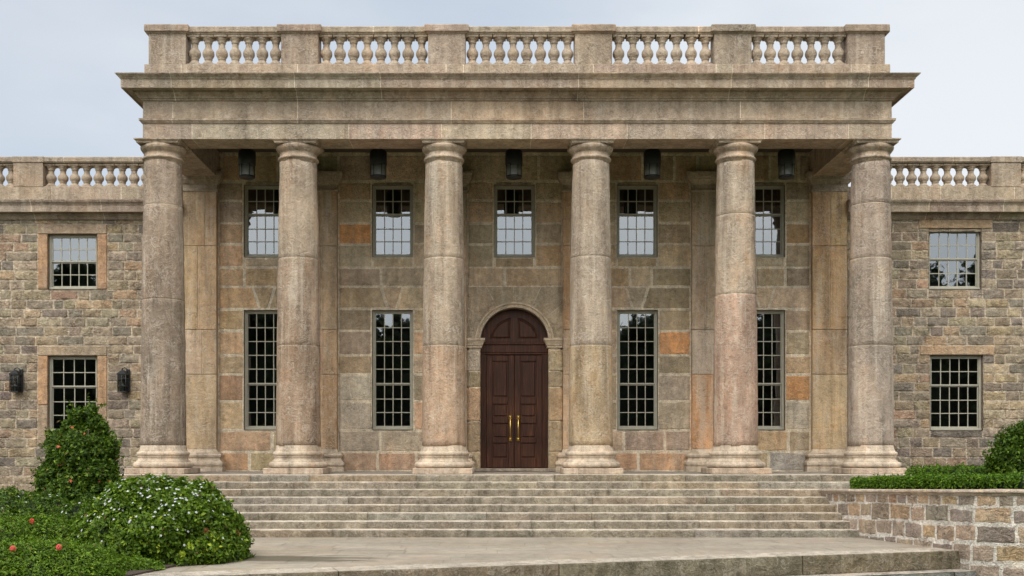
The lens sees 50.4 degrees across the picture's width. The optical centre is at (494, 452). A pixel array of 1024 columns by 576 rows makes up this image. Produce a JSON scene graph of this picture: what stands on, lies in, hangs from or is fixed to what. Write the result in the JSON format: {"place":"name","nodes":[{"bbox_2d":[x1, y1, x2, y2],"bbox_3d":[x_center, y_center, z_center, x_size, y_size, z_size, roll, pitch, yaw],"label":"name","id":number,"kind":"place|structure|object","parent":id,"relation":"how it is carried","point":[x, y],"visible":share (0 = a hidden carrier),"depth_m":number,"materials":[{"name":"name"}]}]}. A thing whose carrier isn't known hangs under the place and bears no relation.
{"place":"outdoors","nodes":[
{"label":"outdoors","id":0,"kind":"place"},
{"bbox_2d":[0,0,1023,186],"label":"sky","id":1,"kind":"structure","parent":0,"point":[62,94],"materials":[{"name":"white"}]},
{"bbox_2d":[274,561,802,575],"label":"ground","id":2,"kind":"structure","parent":0,"point":[542,564],"depth_m":21.92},
{"bbox_2d":[125,563,184,575],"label":"garden bed","id":3,"kind":"object","parent":2,"relation":"on","point":[135,572],"visible":0.09,"depth_m":14.62,"materials":[{"name":"soil"}]},
{"bbox_2d":[0,509,83,542],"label":"hedge","id":4,"kind":"object","parent":3,"relation":"on","point":[44,527],"visible":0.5,"depth_m":15.83,"materials":[{"name":"green plant"}]},
{"bbox_2d":[0,485,98,519],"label":"shrub","id":5,"kind":"object","parent":3,"relation":"on","point":[13,501],"visible":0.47,"depth_m":18.32,"materials":[{"name":"green plant"}]},
{"bbox_2d":[26,393,125,502],"bbox_3d":[-7.660,0.281,19.931,1.955,2.785,1.744,0,0,0],"label":"conical shrub","id":6,"kind":"object","parent":3,"relation":"on","point":[82,446],"visible":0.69,"depth_m":19.61,"materials":[{"name":"green plant"}]},
{"bbox_2d":[0,532,165,575],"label":"hedge","id":7,"kind":"object","parent":3,"relation":"on","point":[58,556],"visible":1,"depth_m":13.27,"materials":[{"name":"green plant"}]},
{"bbox_2d":[63,472,254,575],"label":"flowering shrub","id":8,"kind":"object","parent":3,"relation":"on","point":[179,520],"visible":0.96,"depth_m":15.70,"materials":[{"name":"green plant"}]},
{"bbox_2d":[0,24,1023,560],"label":"stone mansion","id":9,"kind":"structure","parent":2,"relation":"on","point":[582,296],"depth_m":26.90,"materials":[{"name":"beige stone"}]},
{"bbox_2d":[9,367,22,392],"bbox_3d":[-11.827,-1.797,26.885,0.245,0.624,0.280,0,0,0],"label":"wall lantern","id":10,"kind":"object","parent":9,"relation":"attached to","point":[15,386],"depth_m":26.84,"materials":[{"name":"black metal"}]},
{"bbox_2d":[49,235,96,288],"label":"window","id":11,"kind":"structure","parent":9,"relation":"in","point":[51,263],"depth_m":27.15,"materials":[{"name":"grey wood"}]},
{"bbox_2d":[49,356,96,430],"bbox_3d":[-10.494,-1.448,27.165,1.225,1.909,0.120,0,0,0],"label":"window","id":12,"kind":"structure","parent":9,"relation":"in","point":[51,388],"depth_m":27.15,"materials":[{"name":"grey wood"}]},
{"bbox_2d":[117,367,129,392],"bbox_3d":[-9.172,-1.797,26.885,0.245,0.624,0.280,0,0,0],"label":"wall lantern","id":13,"kind":"object","parent":9,"relation":"attached to","point":[125,387],"depth_m":26.85,"materials":[{"name":"black metal"}]},
{"bbox_2d":[238,149,255,179],"bbox_3d":[-5.737,-6.909,25.200,0.400,1.112,0.400,0,0,0],"label":"hanging lantern","id":14,"kind":"object","parent":9,"relation":"hanging from","point":[247,161],"visible":0.88,"depth_m":25.05,"materials":[{"name":"black metal"}]},
{"bbox_2d":[245,311,276,429],"bbox_3d":[-5.730,-2.053,27.165,1.010,2.976,0.120,0,0,0],"label":"window","id":15,"kind":"structure","parent":9,"relation":"in","point":[247,427],"depth_m":27.15,"materials":[{"name":"grey wood"}]},
{"bbox_2d":[245,186,278,256],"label":"window","id":16,"kind":"structure","parent":9,"relation":"in","point":[247,215],"depth_m":27.16,"materials":[{"name":"grey wood"}]},
{"bbox_2d":[370,149,386,179],"bbox_3d":[-2.698,-6.909,25.200,0.400,1.112,0.400,0,0,0],"label":"hanging lantern","id":17,"kind":"object","parent":9,"relation":"hanging from","point":[378,161],"visible":0.82,"depth_m":25.05,"materials":[{"name":"black metal"}]},
{"bbox_2d":[373,186,412,256],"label":"window","id":18,"kind":"structure","parent":9,"relation":"in","point":[375,215],"depth_m":27.15,"materials":[{"name":"grey wood"}]},
{"bbox_2d":[373,311,412,429],"bbox_3d":[-2.540,-2.053,27.165,1.010,2.976,0.120,0,0,0],"label":"window","id":19,"kind":"structure","parent":9,"relation":"in","point":[375,384],"depth_m":27.15,"materials":[{"name":"grey glass"}]},
{"bbox_2d":[505,149,522,179],"bbox_3d":[0.445,-6.909,25.200,0.400,1.112,0.400,0,0,0],"label":"hanging lantern","id":20,"kind":"object","parent":9,"relation":"hanging from","point":[513,160],"visible":0.86,"depth_m":25.05,"materials":[{"name":"black metal"}]},
{"bbox_2d":[494,186,534,256],"bbox_3d":[0.490,-5.752,27.165,1.010,1.798,0.120,0,0,0],"label":"window","id":21,"kind":"structure","parent":9,"relation":"in","point":[532,215],"depth_m":27.15,"materials":[{"name":"grey wood"}]},
{"bbox_2d":[481,310,547,467],"bbox_3d":[0.490,-1.595,27.277,1.690,3.974,0.185,0,0,0],"label":"door","id":22,"kind":"structure","parent":9,"relation":"in","point":[514,353],"depth_m":27.29,"materials":[{"name":"brown wood"}]},
{"bbox_2d":[617,186,656,256],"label":"window","id":23,"kind":"structure","parent":9,"relation":"in","point":[654,215],"depth_m":27.15,"materials":[{"name":"grey wood"}]},
{"bbox_2d":[617,311,656,429],"bbox_3d":[3.550,-2.053,27.165,1.010,2.976,0.120,0,0,0],"label":"window","id":24,"kind":"structure","parent":9,"relation":"in","point":[619,384],"depth_m":27.15,"materials":[{"name":"grey glass"}]},
{"bbox_2d":[643,149,660,179],"bbox_3d":[3.647,-6.909,25.200,0.400,1.112,0.400,0,0,0],"label":"hanging lantern","id":25,"kind":"object","parent":9,"relation":"hanging from","point":[651,160],"visible":0.83,"depth_m":25.05,"materials":[{"name":"black metal"}]},
{"bbox_2d":[755,186,783,256],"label":"window","id":26,"kind":"structure","parent":9,"relation":"in","point":[781,215],"depth_m":27.15,"materials":[{"name":"grey wood"}]},
{"bbox_2d":[757,311,783,429],"bbox_3d":[6.710,-2.053,27.165,1.010,2.976,0.120,0,0,0],"label":"window","id":27,"kind":"structure","parent":9,"relation":"in","point":[781,384],"depth_m":27.15,"materials":[{"name":"grey wood"}]},
{"bbox_2d":[778,149,795,179],"bbox_3d":[6.760,-6.909,25.200,0.400,1.112,0.400,0,0,0],"label":"hanging lantern","id":28,"kind":"object","parent":9,"relation":"hanging from","point":[786,161],"visible":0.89,"depth_m":25.04,"materials":[{"name":"black metal"}]},
{"bbox_2d":[929,231,979,288],"bbox_3d":[11.441,-4.809,27.165,1.305,1.504,0.120,0,0,0],"label":"window","id":29,"kind":"structure","parent":9,"relation":"in","point":[957,259],"depth_m":27.15,"materials":[{"name":"grey wood"}]},
{"bbox_2d":[930,356,981,429],"bbox_3d":[11.476,-1.484,27.165,1.313,1.870,0.120,0,0,0],"label":"window","id":30,"kind":"structure","parent":9,"relation":"in","point":[978,385],"depth_m":27.15,"materials":[{"name":"grey glass"}]},
{"bbox_2d":[819,489,1023,575],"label":"retaining wall","id":31,"kind":"structure","parent":2,"relation":"on","point":[981,531],"depth_m":18.06,"materials":[{"name":"stone"}]},
{"bbox_2d":[150,537,932,572],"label":"terrace","id":32,"kind":"structure","parent":0,"point":[288,552],"depth_m":18.30,"materials":[{"name":"stone"}]},
{"bbox_2d":[120,474,904,537],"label":"entrance steps","id":33,"kind":"structure","parent":32,"relation":"on","point":[536,505],"depth_m":21.75,"materials":[{"name":"stone"}]},
{"bbox_2d":[792,569,976,575],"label":"garden step","id":34,"kind":"object","parent":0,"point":[950,572],"visible":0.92,"depth_m":17.33,"materials":[{"name":"stone"}]},
{"bbox_2d":[136,548,959,575],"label":"terrace kerb","id":35,"kind":"structure","parent":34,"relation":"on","point":[831,562],"depth_m":16.38,"materials":[{"name":"stone"}]},
{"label":"planter soil","id":36,"kind":"structure","parent":0,"visible":0},
{"bbox_2d":[849,470,1023,488],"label":"box hedge","id":37,"kind":"object","parent":36,"relation":"on","point":[968,480],"visible":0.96,"depth_m":18.75,"materials":[{"name":"green plant"}]},
{"bbox_2d":[904,460,985,475],"bbox_3d":[12.103,0.498,22.002,7.695,0.696,1.008,0,0,0],"label":"box hedge","id":38,"kind":"object","parent":36,"relation":"on","point":[962,468],"visible":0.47,"depth_m":21.74,"materials":[{"name":"green plant"}]},
{"bbox_2d":[980,418,1023,474],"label":"round bush","id":39,"kind":"object","parent":36,"relation":"on","point":[1006,455],"visible":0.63,"depth_m":20.61,"materials":[{"name":"green plant"}]}
]}

